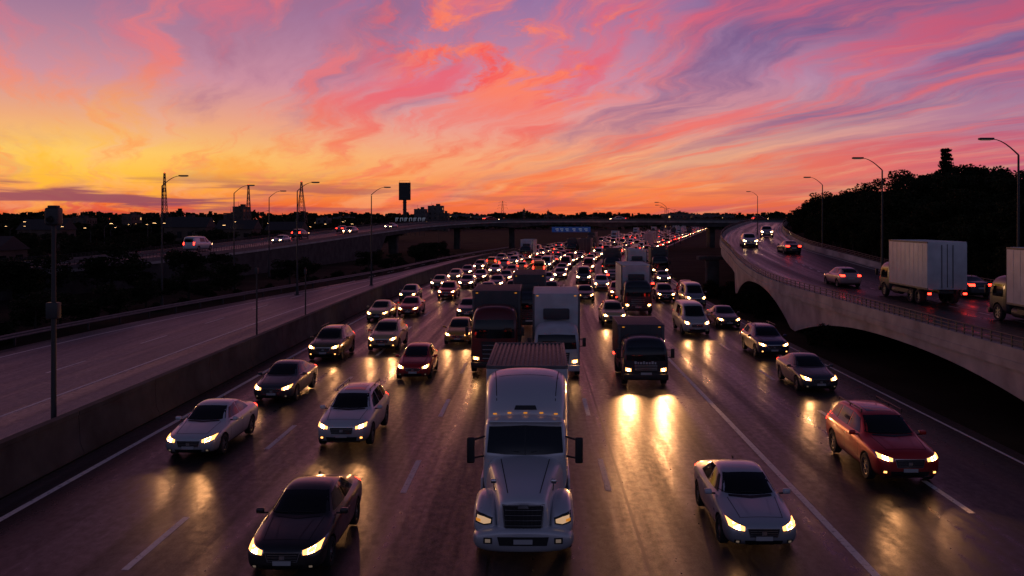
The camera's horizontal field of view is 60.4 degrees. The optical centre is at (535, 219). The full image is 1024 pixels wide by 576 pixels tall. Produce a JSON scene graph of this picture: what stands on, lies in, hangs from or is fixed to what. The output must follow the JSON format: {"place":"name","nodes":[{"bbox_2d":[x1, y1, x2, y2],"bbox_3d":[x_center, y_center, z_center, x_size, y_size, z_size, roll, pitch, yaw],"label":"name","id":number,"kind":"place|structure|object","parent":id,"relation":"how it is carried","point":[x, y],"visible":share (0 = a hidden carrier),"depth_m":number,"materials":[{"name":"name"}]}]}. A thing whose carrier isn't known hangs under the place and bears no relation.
{"place":"outdoors","nodes":[
{"label":"outdoors","id":0,"kind":"place"},
{"bbox_2d":[0,236,30,250],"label":"roof","id":1,"kind":"structure","parent":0,"point":[10,243],"depth_m":139.51,"materials":[{"name":"grey"}]},
{"bbox_2d":[16,219,77,229],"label":"roof","id":2,"kind":"structure","parent":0,"point":[39,224],"depth_m":267.55,"materials":[{"name":"grey"}]},
{"bbox_2d":[163,217,215,226],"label":"roof","id":3,"kind":"structure","parent":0,"point":[189,221],"depth_m":297.88,"materials":[{"name":"grey"}]},
{"bbox_2d":[0,252,493,439],"bbox_3d":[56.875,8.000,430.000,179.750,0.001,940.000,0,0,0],"label":"opposite road","id":4,"kind":"structure","parent":0,"point":[25,379],"depth_m":53.95,"materials":[{"name":"grey asphalt"}]},
{"bbox_2d":[45,205,62,418],"bbox_3d":[-16.550,3.750,30.144,0.500,8.500,0.611,0,0,0],"label":"traffic camera pole","id":5,"kind":"object","parent":4,"relation":"on","point":[53,216],"visible":0.8,"depth_m":30.13,"materials":[{"name":"grey metal"}]},
{"bbox_2d":[0,247,507,345],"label":"guard rail","id":6,"kind":"object","parent":4,"relation":"on","point":[13,336],"visible":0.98,"depth_m":77.52,"materials":[{"name":"grey concrete"}]},
{"bbox_2d":[294,182,319,294],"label":"street lamp","id":7,"kind":"object","parent":4,"relation":"on","point":[297,289],"visible":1,"depth_m":93.94,"materials":[{"name":"grey metal"}]},
{"bbox_2d":[264,222,308,229],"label":"roof","id":8,"kind":"structure","parent":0,"point":[284,225],"depth_m":262.74,"materials":[{"name":"grey"}]},
{"bbox_2d":[295,181,307,222],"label":"electricity pylon","id":9,"kind":"object","parent":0,"point":[302,195],"visible":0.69,"depth_m":483.54,"materials":[{"name":"grey metal"}]},
{"bbox_2d":[0,231,1023,575],"bbox_3d":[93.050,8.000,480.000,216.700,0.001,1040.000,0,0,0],"label":"highway road","id":10,"kind":"structure","parent":0,"point":[114,515],"depth_m":26.82,"materials":[{"name":"grey asphalt"}]},
{"bbox_2d":[166,395,257,453],"bbox_3d":[-11.525,7.236,31.572,2.200,1.505,4.829,0,0,1],"label":"sedan","id":11,"kind":"object","parent":10,"relation":"on","point":[212,424],"visible":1,"depth_m":30.52,"materials":[{"name":"paint"}]},
{"bbox_2d":[254,357,317,399],"bbox_3d":[-11.477,7.236,40.572,2.200,1.505,4.829,0,0,1],"label":"sedan","id":12,"kind":"object","parent":10,"relation":"on","point":[292,378],"visible":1,"depth_m":39.44,"materials":[{"name":"paint"}]},
{"bbox_2d":[0,236,603,497],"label":"median barrier","id":13,"kind":"object","parent":10,"relation":"on","point":[31,454],"visible":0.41,"depth_m":35.85,"materials":[{"name":"concrete"}]},
{"bbox_2d":[248,470,361,569],"bbox_3d":[-5.590,7.236,21.772,2.200,1.505,4.829,0,0,0],"label":"sedan","id":14,"kind":"object","parent":10,"relation":"on","point":[307,521],"visible":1,"depth_m":20.59,"materials":[{"name":"paint"}]},
{"bbox_2d":[308,322,354,358],"bbox_3d":[-11.996,7.107,51.863,2.280,1.761,4.808,0,0,0],"label":"suv","id":15,"kind":"object","parent":10,"relation":"on","point":[332,341],"visible":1,"depth_m":50.65,"materials":[{"name":"paint"}]},
{"bbox_2d":[318,378,388,443],"bbox_3d":[-6.746,7.107,32.863,2.280,1.761,4.808,0,0,0],"label":"suv","id":16,"kind":"object","parent":10,"relation":"on","point":[356,411],"visible":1,"depth_m":31.65,"materials":[{"name":"paint"}]},
{"bbox_2d":[367,299,396,320],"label":"sedan","id":17,"kind":"object","parent":10,"relation":"on","point":[378,309],"visible":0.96,"depth_m":70.09,"materials":[{"name":"paint"}]},
{"bbox_2d":[368,316,407,349],"bbox_3d":[-9.279,7.107,55.363,2.280,1.761,4.808,0,0,1],"label":"suv","id":18,"kind":"object","parent":10,"relation":"on","point":[388,333],"visible":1,"depth_m":54.03,"materials":[{"name":"paint"}]},
{"bbox_2d":[399,284,421,300],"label":"hatchback","id":19,"kind":"object","parent":10,"relation":"on","point":[411,289],"visible":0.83,"depth_m":87.18,"materials":[{"name":"paint"}]},
{"bbox_2d":[397,295,424,315],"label":"sedan","id":20,"kind":"object","parent":10,"relation":"on","point":[413,304],"visible":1,"depth_m":73.41,"materials":[{"name":"paint"}]},
{"bbox_2d":[395,342,437,378],"bbox_3d":[-6.117,7.205,45.603,2.150,1.565,4.289,0,0,0],"label":"hatchback","id":21,"kind":"object","parent":10,"relation":"on","point":[418,359],"visible":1,"depth_m":44.26,"materials":[{"name":"paint"}]},
{"bbox_2d":[430,274,449,287],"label":"sedan","id":22,"kind":"object","parent":10,"relation":"on","point":[437,280],"visible":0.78,"depth_m":103.36,"materials":[{"name":"paint"}]},
{"bbox_2d":[437,280,459,298],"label":"suv","id":23,"kind":"object","parent":10,"relation":"on","point":[448,289],"visible":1,"depth_m":88.73,"materials":[{"name":"paint"}]},
{"bbox_2d":[447,268,463,279],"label":"hatchback","id":24,"kind":"object","parent":10,"relation":"on","point":[455,273],"visible":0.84,"depth_m":115.10,"materials":[{"name":"paint"}]},
{"bbox_2d":[443,316,471,343],"bbox_3d":[-4.986,7.205,57.903,2.150,1.565,4.289,0,0,0],"label":"hatchback","id":25,"kind":"object","parent":10,"relation":"on","point":[455,330],"visible":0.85,"depth_m":56.42,"materials":[{"name":"paint"}]},
{"bbox_2d":[455,298,471,316],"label":"sedan","id":26,"kind":"object","parent":10,"relation":"on","point":[464,307],"visible":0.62,"depth_m":71.53,"materials":[{"name":"paint"}]},
{"bbox_2d":[458,274,476,287],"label":"sedan","id":27,"kind":"object","parent":10,"relation":"on","point":[467,280],"visible":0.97,"depth_m":103.73,"materials":[{"name":"paint"}]},
{"bbox_2d":[472,269,488,280],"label":"sedan","id":28,"kind":"object","parent":10,"relation":"on","point":[480,274],"visible":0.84,"depth_m":115.27,"materials":[{"name":"paint"}]},
{"bbox_2d":[465,284,523,370],"bbox_3d":[-2.151,5.905,48.949,3.064,4.166,7.211,0,0,0],"label":"box truck","id":29,"kind":"object","parent":10,"relation":"on","point":[496,313],"visible":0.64,"depth_m":45.70,"materials":[{"name":"red metal"}]},
{"bbox_2d":[0,237,1023,575],"bbox_3d":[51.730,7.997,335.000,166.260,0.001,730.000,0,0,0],"label":"road markings","id":30,"kind":"object","parent":10,"relation":"on","point":[866,565],"visible":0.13,"depth_m":28.90,"materials":[{"name":"paint"}]},
{"bbox_2d":[467,342,582,551],"bbox_3d":[-0.259,6.103,25.349,2.960,3.770,9.991,0,0,0],"label":"semi truck","id":31,"kind":"object","parent":10,"relation":"on","point":[524,501],"visible":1,"depth_m":22.64,"materials":[{"name":"paint"}]},
{"bbox_2d":[518,239,536,257],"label":"box truck","id":32,"kind":"object","parent":10,"relation":"on","point":[528,247],"visible":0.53,"depth_m":174.24,"materials":[{"name":"grey metal"}]},
{"bbox_2d":[513,270,545,324],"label":"box truck","id":33,"kind":"object","parent":10,"relation":"on","point":[528,280],"visible":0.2,"depth_m":66.00,"materials":[{"name":"grey metal"}]},
{"bbox_2d":[527,286,585,374],"bbox_3d":[1.088,5.930,47.949,2.970,4.116,7.211,0,0,1],"label":"box truck","id":34,"kind":"object","parent":10,"relation":"on","point":[556,314],"visible":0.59,"depth_m":46.03,"materials":[{"name":"grey metal"}]},
{"bbox_2d":[565,238,579,253],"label":"box truck","id":35,"kind":"object","parent":10,"relation":"on","point":[572,244],"visible":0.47,"depth_m":195.28,"materials":[{"name":"grey metal"}]},
{"bbox_2d":[574,265,592,283],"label":"minivan","id":36,"kind":"object","parent":10,"relation":"on","point":[583,273],"visible":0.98,"depth_m":110.20,"materials":[{"name":"paint"}]},
{"bbox_2d":[579,238,594,253],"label":"box truck","id":37,"kind":"object","parent":10,"relation":"on","point":[586,245],"visible":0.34,"depth_m":191.38,"materials":[{"name":"grey"}]},
{"bbox_2d":[578,284,595,300],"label":"sedan","id":38,"kind":"object","parent":10,"relation":"on","point":[586,292],"visible":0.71,"depth_m":86.42,"materials":[{"name":"paint"}]},
{"bbox_2d":[591,273,610,289],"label":"suv","id":39,"kind":"object","parent":10,"relation":"on","point":[600,281],"visible":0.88,"depth_m":99.61,"materials":[{"name":"paint"}]},
{"bbox_2d":[602,248,620,273],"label":"box truck","id":40,"kind":"object","parent":10,"relation":"on","point":[611,256],"visible":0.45,"depth_m":123.50,"materials":[{"name":"grey metal"}]},
{"bbox_2d":[598,299,627,324],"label":"suv","id":41,"kind":"object","parent":10,"relation":"on","point":[608,309],"visible":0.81,"depth_m":67.22,"materials":[{"name":"paint"}]},
{"bbox_2d":[615,261,655,313],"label":"box truck","id":42,"kind":"object","parent":10,"relation":"on","point":[633,287],"visible":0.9,"depth_m":74.66,"materials":[{"name":"grey metal"}]},
{"bbox_2d":[625,248,646,262],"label":"box truck","id":43,"kind":"object","parent":10,"relation":"on","point":[635,254],"visible":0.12,"depth_m":113.64,"materials":[{"name":"grey metal"}]},
{"bbox_2d":[612,316,674,383],"bbox_3d":[5.281,6.605,44.949,2.782,2.766,6.211,0,0,1],"label":"delivery truck","id":44,"kind":"object","parent":10,"relation":"on","point":[639,348],"visible":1,"depth_m":42.25,"materials":[{"name":"grey metal"}]},
{"bbox_2d":[648,247,670,274],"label":"box truck","id":45,"kind":"object","parent":10,"relation":"on","point":[657,258],"visible":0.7,"depth_m":126.60,"materials":[{"name":"grey metal"}]},
{"bbox_2d":[654,270,671,282],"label":"sedan","id":46,"kind":"object","parent":10,"relation":"on","point":[661,275],"visible":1,"depth_m":111.58,"materials":[{"name":"paint"}]},
{"bbox_2d":[652,282,675,301],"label":"suv","id":47,"kind":"object","parent":10,"relation":"on","point":[664,291],"visible":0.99,"depth_m":85.77,"materials":[{"name":"paint"}]},
{"bbox_2d":[672,299,710,333],"bbox_3d":[11.102,6.926,63.153,2.320,2.123,5.388,0,0,0],"label":"minivan","id":48,"kind":"object","parent":10,"relation":"on","point":[689,315],"visible":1,"depth_m":61.56,"materials":[{"name":"paint"}]},
{"bbox_2d":[678,281,706,306],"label":"minivan","id":49,"kind":"object","parent":10,"relation":"on","point":[692,290],"visible":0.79,"depth_m":81.22,"materials":[{"name":"paint"}]},
{"bbox_2d":[707,304,740,326],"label":"sedan","id":50,"kind":"object","parent":10,"relation":"on","point":[724,315],"visible":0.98,"depth_m":65.49,"materials":[{"name":"paint"}]},
{"bbox_2d":[694,455,795,544],"bbox_3d":[5.411,7.236,23.272,2.200,1.505,4.829,0,0,0],"label":"sedan","id":51,"kind":"object","parent":10,"relation":"on","point":[742,501],"visible":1,"depth_m":22.06,"materials":[{"name":"paint"}]},
{"bbox_2d":[741,320,788,356],"bbox_3d":[13.708,7.107,52.863,2.280,1.761,4.808,0,0,0],"label":"suv","id":52,"kind":"object","parent":10,"relation":"on","point":[758,338],"visible":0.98,"depth_m":51.69,"materials":[{"name":"paint"}]},
{"bbox_2d":[776,350,837,389],"bbox_3d":[13.098,7.236,42.772,2.200,1.505,4.829,0,0,0],"label":"sedan","id":53,"kind":"object","parent":10,"relation":"on","point":[799,369],"visible":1,"depth_m":41.67,"materials":[{"name":"paint"}]},
{"bbox_2d":[826,396,938,478],"bbox_3d":[11.176,7.046,28.728,2.440,1.884,5.145,0,0,1],"label":"suv","id":54,"kind":"object","parent":10,"relation":"on","point":[873,437],"visible":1,"depth_m":27.63,"materials":[{"name":"paint"}]},
{"bbox_2d":[0,225,1023,499],"bbox_3d":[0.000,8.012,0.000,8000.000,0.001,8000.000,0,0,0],"label":"ground","id":55,"kind":"structure","parent":0,"point":[958,393],"depth_m":61.58,"materials":[{"name":"soil"}]},
{"bbox_2d":[0,321,19,344],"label":"bush","id":56,"kind":"object","parent":55,"relation":"on","point":[5,328],"visible":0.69,"depth_m":56.82,"materials":[{"name":"green plant"}]},
{"bbox_2d":[0,249,26,260],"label":"walls","id":57,"kind":"structure","parent":55,"relation":"on","point":[10,253],"depth_m":140.63,"materials":[{"name":"brick"}]},
{"bbox_2d":[11,253,77,300],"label":"deciduous tree","id":58,"kind":"object","parent":55,"relation":"on","point":[64,273],"visible":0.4,"depth_m":86.52,"materials":[{"name":"green plant"}]},
{"bbox_2d":[17,230,75,246],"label":"walls","id":59,"kind":"structure","parent":55,"relation":"on","point":[41,232],"depth_m":265.50,"materials":[{"name":"brick"}]},
{"bbox_2d":[63,216,96,224],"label":"warehouse","id":60,"kind":"structure","parent":55,"relation":"on","point":[85,219],"depth_m":593.98,"materials":[{"name":"brick"}]},
{"bbox_2d":[77,240,152,294],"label":"deciduous tree","id":61,"kind":"object","parent":55,"relation":"on","point":[95,266],"visible":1,"depth_m":92.34,"materials":[{"name":"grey plant"}]},
{"bbox_2d":[122,212,141,224],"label":"warehouse","id":62,"kind":"structure","parent":55,"relation":"on","point":[131,218],"depth_m":514.46,"materials":[{"name":"brick"}]},
{"bbox_2d":[147,231,177,249],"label":"deciduous tree","id":63,"kind":"object","parent":55,"relation":"on","point":[169,237],"visible":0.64,"depth_m":178.81,"materials":[{"name":"green plant"}]},
{"bbox_2d":[160,175,188,304],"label":"street lamp","id":64,"kind":"object","parent":55,"relation":"on","point":[161,300],"visible":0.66,"depth_m":79.94,"materials":[{"name":"grey metal"}]},
{"bbox_2d":[163,249,207,288],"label":"deciduous tree","id":65,"kind":"object","parent":55,"relation":"on","point":[178,258],"visible":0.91,"depth_m":101.02,"materials":[{"name":"green plant"}]},
{"bbox_2d":[164,227,214,243],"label":"walls","id":66,"kind":"structure","parent":55,"relation":"on","point":[184,231],"depth_m":295.50,"materials":[{"name":"brick"}]},
{"bbox_2d":[0,221,387,240],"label":"distant tree line","id":67,"kind":"object","parent":55,"relation":"on","point":[7,229],"visible":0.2,"depth_m":303.94,"materials":[{"name":"green plant"}]},
{"bbox_2d":[206,232,239,243],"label":"deciduous tree","id":68,"kind":"object","parent":55,"relation":"on","point":[220,237],"visible":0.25,"depth_m":151.07,"materials":[{"name":"green plant"}]},
{"bbox_2d":[203,252,248,269],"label":"deciduous tree","id":69,"kind":"object","parent":55,"relation":"on","point":[224,258],"visible":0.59,"depth_m":112.31,"materials":[{"name":"green plant"}]},
{"bbox_2d":[220,229,260,239],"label":"walls","id":70,"kind":"structure","parent":55,"relation":"on","point":[242,231],"depth_m":285.50,"materials":[{"name":"brick"}]},
{"bbox_2d":[214,220,261,228],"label":"roof","id":71,"kind":"structure","parent":70,"relation":"on","point":[242,224],"depth_m":287.58,"materials":[{"name":"grey"}]},
{"bbox_2d":[233,185,254,288],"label":"street lamp","id":72,"kind":"object","parent":55,"relation":"on","point":[234,228],"visible":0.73,"depth_m":101.96,"materials":[{"name":"grey metal"}]},
{"bbox_2d":[268,256,310,287],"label":"bush","id":73,"kind":"object","parent":55,"relation":"on","point":[285,272],"visible":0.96,"depth_m":103.25,"materials":[{"name":"green plant"}]},
{"bbox_2d":[294,262,321,284],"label":"bush","id":74,"kind":"object","parent":55,"relation":"on","point":[312,267],"visible":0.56,"depth_m":108.84,"materials":[{"name":"green plant"}]},
{"bbox_2d":[353,249,383,270],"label":"bush","id":75,"kind":"object","parent":55,"relation":"on","point":[365,260],"visible":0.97,"depth_m":134.56,"materials":[{"name":"green plant"}]},
{"bbox_2d":[0,215,784,228],"bbox_3d":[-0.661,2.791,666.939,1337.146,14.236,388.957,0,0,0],"label":"distant tree line","id":76,"kind":"object","parent":55,"relation":"on","point":[19,221],"visible":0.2,"depth_m":759.81,"materials":[{"name":"green plant"}]},
{"bbox_2d":[380,253,404,266],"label":"bush","id":77,"kind":"object","parent":55,"relation":"on","point":[390,260],"visible":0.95,"depth_m":141.75,"materials":[{"name":"green plant"}]},
{"bbox_2d":[0,218,788,300],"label":"overpass","id":78,"kind":"object","parent":55,"relation":"on","point":[328,246],"visible":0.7,"depth_m":162.33,"materials":[{"name":"concrete"}]},
{"bbox_2d":[183,236,212,250],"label":"minivan","id":79,"kind":"object","parent":78,"relation":"on","point":[195,242],"visible":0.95,"depth_m":125.61,"materials":[{"name":"paint"}]},
{"bbox_2d":[552,226,590,231],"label":"highway sign","id":80,"kind":"object","parent":78,"relation":"attached to","point":[571,229],"visible":1,"depth_m":250.12,"materials":[{"name":"blue metal"}]},
{"bbox_2d":[0,208,789,223],"bbox_3d":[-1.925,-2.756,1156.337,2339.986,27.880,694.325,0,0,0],"label":"distant tree line","id":81,"kind":"object","parent":55,"relation":"on","point":[180,212],"visible":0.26,"depth_m":1294.70,"materials":[{"name":"green plant"}]},
{"bbox_2d":[399,181,410,222],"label":"sign tower","id":82,"kind":"structure","parent":55,"relation":"on","point":[404,192],"depth_m":598.72,"materials":[{"name":"metal"}]},
{"bbox_2d":[428,207,443,229],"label":"walls","id":83,"kind":"structure","parent":55,"relation":"on","point":[432,211],"depth_m":693.00,"materials":[{"name":"concrete"}]},
{"bbox_2d":[661,212,690,227],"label":"warehouse","id":84,"kind":"structure","parent":55,"relation":"on","point":[680,215],"depth_m":773.00,"materials":[{"name":"grey"}]},
{"bbox_2d":[721,292,741,308],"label":"bush","id":85,"kind":"object","parent":55,"relation":"on","point":[730,302],"visible":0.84,"depth_m":79.42,"materials":[{"name":"green plant"}]},
{"bbox_2d":[803,323,831,344],"bbox_3d":[18.212,7.495,56.506,2.041,1.771,1.553,0,0,44],"label":"bush","id":86,"kind":"object","parent":55,"relation":"on","point":[812,338],"visible":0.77,"depth_m":56.38,"materials":[{"name":"green plant"}]},
{"bbox_2d":[696,219,1023,400],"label":"viaduct","id":87,"kind":"object","parent":55,"relation":"on","point":[971,333],"visible":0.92,"depth_m":57.04,"materials":[{"name":"concrete"}]},
{"bbox_2d":[740,232,758,246],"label":"suv","id":88,"kind":"object","parent":87,"relation":"on","point":[748,239],"visible":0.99,"depth_m":104.63,"materials":[{"name":"paint"}]},
{"bbox_2d":[777,240,801,253],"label":"sedan","id":89,"kind":"object","parent":87,"relation":"on","point":[788,246],"visible":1,"depth_m":95.38,"materials":[{"name":"paint"}]},
{"bbox_2d":[824,267,860,286],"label":"hatchback","id":90,"kind":"object","parent":87,"relation":"on","point":[838,276],"visible":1,"depth_m":68.41,"materials":[{"name":"paint"}]},
{"bbox_2d":[852,157,883,266],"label":"street lamp","id":91,"kind":"object","parent":87,"relation":"on","point":[882,257],"visible":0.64,"depth_m":75.94,"materials":[{"name":"grey metal"}]},
{"bbox_2d":[875,240,966,303],"bbox_3d":[25.707,3.355,59.051,2.970,4.016,8.211,0,0,0],"label":"box truck","id":92,"kind":"object","parent":87,"relation":"on","point":[917,271],"visible":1,"depth_m":55.97,"materials":[{"name":"grey metal"}]},
{"bbox_2d":[957,275,991,296],"bbox_3d":[30.408,4.598,62.388,2.200,1.505,4.829,0,0,0],"label":"sedan","id":93,"kind":"object","parent":87,"relation":"on","point":[975,285],"visible":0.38,"depth_m":60.15,"materials":[{"name":"paint"}]},
{"bbox_2d":[978,138,1019,246],"bbox_3d":[30.636,0.089,58.000,2.904,11.023,0.575,0,0,0],"label":"street lamp","id":94,"kind":"object","parent":87,"relation":"on","point":[1018,194],"visible":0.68,"depth_m":57.94,"materials":[{"name":"grey metal"}]},
{"bbox_2d":[984,247,1023,319],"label":"box truck","id":95,"kind":"object","parent":87,"relation":"on","point":[1006,292],"visible":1,"depth_m":46.18,"materials":[{"name":"grey metal"}]},
{"bbox_2d":[0,0,1023,219],"label":"sky","id":96,"kind":"structure","parent":0,"point":[565,107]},
{"bbox_2d":[607,280,616,298],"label":"suv","id":97,"kind":"object","parent":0,"point":[611,289],"visible":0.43,"depth_m":89.05,"materials":[{"name":"paint"}]},
{"bbox_2d":[786,225,1014,283],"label":"hillside","id":98,"kind":"structure","parent":0,"point":[991,275],"depth_m":98.15,"materials":[{"name":"green plant"}]},
{"bbox_2d":[789,205,821,239],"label":"deciduous tree","id":99,"kind":"object","parent":98,"relation":"on","point":[797,222],"visible":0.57,"depth_m":125.84,"materials":[{"name":"green plant"}]},
{"bbox_2d":[803,215,831,243],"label":"deciduous tree","id":100,"kind":"object","parent":98,"relation":"on","point":[815,220],"visible":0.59,"depth_m":108.47,"materials":[{"name":"green plant"}]},
{"bbox_2d":[816,193,848,220],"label":"deciduous tree","id":101,"kind":"object","parent":98,"relation":"on","point":[826,204],"visible":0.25,"depth_m":109.89,"materials":[{"name":"green plant"}]},
{"bbox_2d":[841,178,885,193],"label":"deciduous tree","id":102,"kind":"object","parent":98,"relation":"on","point":[875,187],"visible":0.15,"depth_m":133.18,"materials":[{"name":"green plant"}]},
{"bbox_2d":[845,187,889,200],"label":"deciduous tree","id":103,"kind":"object","parent":98,"relation":"on","point":[869,191],"visible":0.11,"depth_m":103.97,"materials":[{"name":"green plant"}]},
{"bbox_2d":[865,219,907,260],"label":"deciduous tree","id":104,"kind":"object","parent":98,"relation":"on","point":[870,225],"visible":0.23,"depth_m":86.81,"materials":[{"name":"green plant"}]},
{"bbox_2d":[868,225,906,260],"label":"deciduous tree","id":105,"kind":"object","parent":98,"relation":"on","point":[875,230],"visible":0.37,"depth_m":86.31,"materials":[{"name":"green plant"}]},
{"bbox_2d":[872,223,904,256],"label":"deciduous tree","id":106,"kind":"object","parent":98,"relation":"on","point":[892,233],"visible":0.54,"depth_m":83.94,"materials":[{"name":"green plant"}]},
{"bbox_2d":[883,171,938,199],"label":"deciduous tree","id":107,"kind":"object","parent":98,"relation":"on","point":[923,177],"visible":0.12,"depth_m":101.10,"materials":[{"name":"green plant"}]},
{"bbox_2d":[883,176,942,199],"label":"deciduous tree","id":108,"kind":"object","parent":98,"relation":"on","point":[895,183],"visible":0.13,"depth_m":96.71,"materials":[{"name":"green plant"}]},
{"bbox_2d":[934,148,955,176],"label":"pine tree","id":109,"kind":"object","parent":98,"relation":"on","point":[945,166],"visible":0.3,"depth_m":101.77,"materials":[{"name":"green plant"}]},
{"bbox_2d":[932,163,988,176],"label":"deciduous tree","id":110,"kind":"object","parent":98,"relation":"on","point":[957,170],"visible":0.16,"depth_m":105.15,"materials":[{"name":"green plant"}]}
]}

